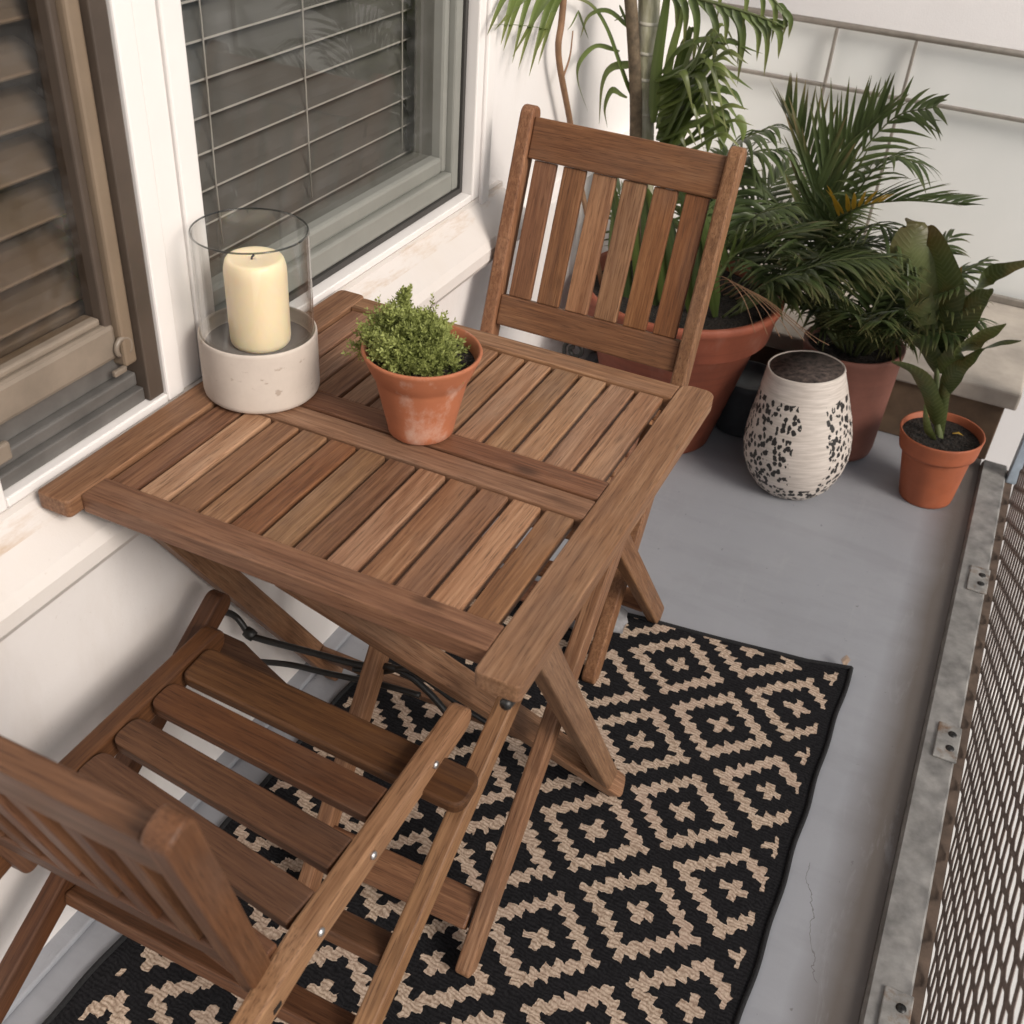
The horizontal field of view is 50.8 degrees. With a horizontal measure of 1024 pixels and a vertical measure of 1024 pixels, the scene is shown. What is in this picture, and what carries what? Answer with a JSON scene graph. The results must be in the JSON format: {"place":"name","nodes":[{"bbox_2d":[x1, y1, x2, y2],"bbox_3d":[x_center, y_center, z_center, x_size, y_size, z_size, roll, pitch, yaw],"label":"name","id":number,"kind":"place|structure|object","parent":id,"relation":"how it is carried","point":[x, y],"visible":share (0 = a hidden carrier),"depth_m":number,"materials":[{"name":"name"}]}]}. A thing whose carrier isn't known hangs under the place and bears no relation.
{"place":"outdoors","nodes":[
{"label":"outdoors","id":0,"kind":"place"},
{"bbox_2d":[2,352,981,1023],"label":"balcony floor","id":1,"kind":"structure","parent":0,"point":[858,562],"depth_m":2.17,"materials":[{"name":"grey concrete"}]},
{"bbox_2d":[2,352,597,1022],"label":"floor edging","id":2,"kind":"object","parent":1,"relation":"on","point":[64,938],"visible":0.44,"depth_m":1.54,"materials":[{"name":"grey concrete"}]},
{"bbox_2d":[0,0,699,961],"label":"house facade","id":3,"kind":"structure","parent":1,"relation":"on","point":[96,614],"depth_m":1.34,"materials":[{"name":"paint"}]},
{"bbox_2d":[0,0,85,357],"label":"venetian blind","id":4,"kind":"object","parent":3,"relation":"attached to","point":[40,292],"visible":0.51,"depth_m":1.21,"materials":[{"name":"brown wood"}]},
{"bbox_2d":[0,0,163,490],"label":"window","id":5,"kind":"structure","parent":3,"relation":"in","point":[63,386],"depth_m":1.21,"materials":[{"name":"brown wood"}]},
{"bbox_2d":[181,0,411,261],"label":"venetian blind","id":6,"kind":"object","parent":3,"relation":"attached to","point":[298,106],"visible":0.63,"depth_m":1.64,"materials":[{"name":"grey plastic"}]},
{"bbox_2d":[209,0,468,311],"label":"window","id":7,"kind":"structure","parent":3,"relation":"in","point":[353,221],"depth_m":1.82,"materials":[{"name":"metal"}]},
{"bbox_2d":[42,576,853,1023],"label":"patterned rug","id":8,"kind":"object","parent":1,"relation":"on","point":[654,892],"visible":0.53,"depth_m":1.69,"materials":[{"name":"black fabric"}]},
{"bbox_2d":[0,589,522,1023],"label":"folding chair","id":9,"kind":"object","parent":8,"relation":"on","point":[99,827],"visible":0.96,"depth_m":1.20,"materials":[{"name":"brown wood"}]},
{"bbox_2d":[38,290,713,977],"bbox_3d":[-0.149,0.197,1.545,0.611,0.711,0.643,18,39,18],"label":"folding table","id":10,"kind":"object","parent":8,"relation":"on","point":[334,500],"visible":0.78,"depth_m":1.28,"materials":[{"name":"brown wood"}]},
{"bbox_2d":[188,208,319,413],"bbox_3d":[-0.321,-0.252,1.353,0.149,0.215,0.149,18,39,18],"label":"candle lantern","id":11,"kind":"object","parent":10,"relation":"on","point":[285,378],"visible":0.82,"depth_m":1.35,"materials":[{"name":"stone"}]},
{"bbox_2d":[223,246,290,353],"bbox_3d":[-0.316,-0.266,1.340,0.076,0.118,0.076,18,39,18],"label":"pillar candle","id":12,"kind":"object","parent":11,"relation":"on","point":[257,298],"visible":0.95,"depth_m":1.31,"materials":[{"name":"beige wax"}]},
{"bbox_2d":[225,609,486,723],"bbox_3d":[-0.260,0.256,1.635,0.530,0.155,0.041,16,38,16],"label":"black cord","id":13,"kind":"object","parent":10,"relation":"hanging from","point":[249,633],"visible":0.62,"depth_m":1.61,"materials":[{"name":"rubber"}]},
{"bbox_2d":[341,283,482,445],"bbox_3d":[-0.123,-0.185,1.311,0.181,0.182,0.154,18,39,18],"label":"potted shrublet","id":14,"kind":"object","parent":10,"relation":"on","point":[422,365],"visible":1,"depth_m":1.28,"materials":[{"name":"plant leaves"},{"name":"weathered terracotta"},{"name":"soil"}]},
{"bbox_2d":[569,606,627,635],"bbox_3d":[0.154,0.191,2.118,0.160,0.062,0.115,18,39,18],"label":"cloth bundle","id":15,"kind":"object","parent":8,"relation":"on","point":[621,621],"visible":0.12,"depth_m":2.09,"materials":[{"name":"white fabric"}]},
{"bbox_2d":[562,343,583,357],"bbox_3d":[0.334,-0.304,2.632,0.379,0.280,0.252,-25,46,-34],"label":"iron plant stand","id":16,"kind":"object","parent":1,"relation":"on","point":[571,353],"visible":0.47,"depth_m":2.52,"materials":[{"name":"black metal"}]},
{"bbox_2d":[452,104,746,683],"bbox_3d":[0.057,-0.162,1.906,0.502,0.891,0.597,18,39,18],"label":"folding chair","id":17,"kind":"object","parent":1,"relation":"on","point":[608,159],"visible":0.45,"depth_m":1.91,"materials":[{"name":"brown wood"}]},
{"bbox_2d":[487,0,931,453],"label":"potted palm","id":18,"kind":"object","parent":1,"relation":"on","point":[739,323],"visible":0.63,"depth_m":2.28,"materials":[{"name":"plant"}]},
{"bbox_2d":[716,361,766,437],"bbox_3d":[0.591,-0.282,2.739,0.156,0.151,0.156,18,39,18],"label":"planter","id":19,"kind":"object","parent":1,"relation":"on","point":[733,418],"visible":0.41,"depth_m":2.71,"materials":[{"name":"black ceramic"}]},
{"bbox_2d":[743,350,852,499],"bbox_3d":[0.667,-0.196,2.493,0.245,0.329,0.244,18,39,18],"label":"spotted vase","id":20,"kind":"object","parent":1,"relation":"on","point":[797,439],"visible":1,"depth_m":2.41,"materials":[{"name":"ceramic"}]},
{"bbox_2d":[594,229,1023,458],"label":"concrete ledge","id":21,"kind":"object","parent":1,"relation":"on","point":[986,392],"visible":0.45,"depth_m":2.72,"materials":[{"name":"white concrete"}]},
{"bbox_2d":[673,2,1023,307],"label":"paneled divider wall","id":22,"kind":"structure","parent":21,"relation":"on","point":[979,153],"depth_m":2.90,"materials":[{"name":"paint"}]},
{"bbox_2d":[729,71,998,461],"bbox_3d":[0.778,-0.530,2.466,0.626,0.905,0.550,1,37,-5],"label":"potted palm","id":23,"kind":"object","parent":1,"relation":"on","point":[866,346],"visible":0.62,"depth_m":2.38,"materials":[{"name":"green plant"}]},
{"bbox_2d":[858,460,1011,1023],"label":"edge channel","id":24,"kind":"object","parent":1,"relation":"attached to","point":[896,986],"visible":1,"depth_m":1.85,"materials":[{"name":"metal"}]},
{"bbox_2d":[921,433,1023,1023],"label":"railing","id":25,"kind":"object","parent":24,"relation":"on","point":[1015,476],"visible":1,"depth_m":1.53,"materials":[{"name":"metal"}]},
{"bbox_2d":[890,218,1023,508],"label":"potted broadleaf","id":26,"kind":"object","parent":1,"relation":"on","point":[940,446],"visible":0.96,"depth_m":2.37,"materials":[{"name":"plant"}]},
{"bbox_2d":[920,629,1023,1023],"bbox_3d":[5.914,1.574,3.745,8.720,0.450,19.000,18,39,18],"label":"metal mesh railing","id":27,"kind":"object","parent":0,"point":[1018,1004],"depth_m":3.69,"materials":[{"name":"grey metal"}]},
{"label":"street","id":28,"kind":"structure","parent":0,"visible":0},
{"bbox_2d":[714,0,1023,694],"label":"neighbour wall","id":29,"kind":"structure","parent":28,"relation":"on","point":[998,23],"depth_m":3.31,"materials":[{"name":"white paint"}]}
]}

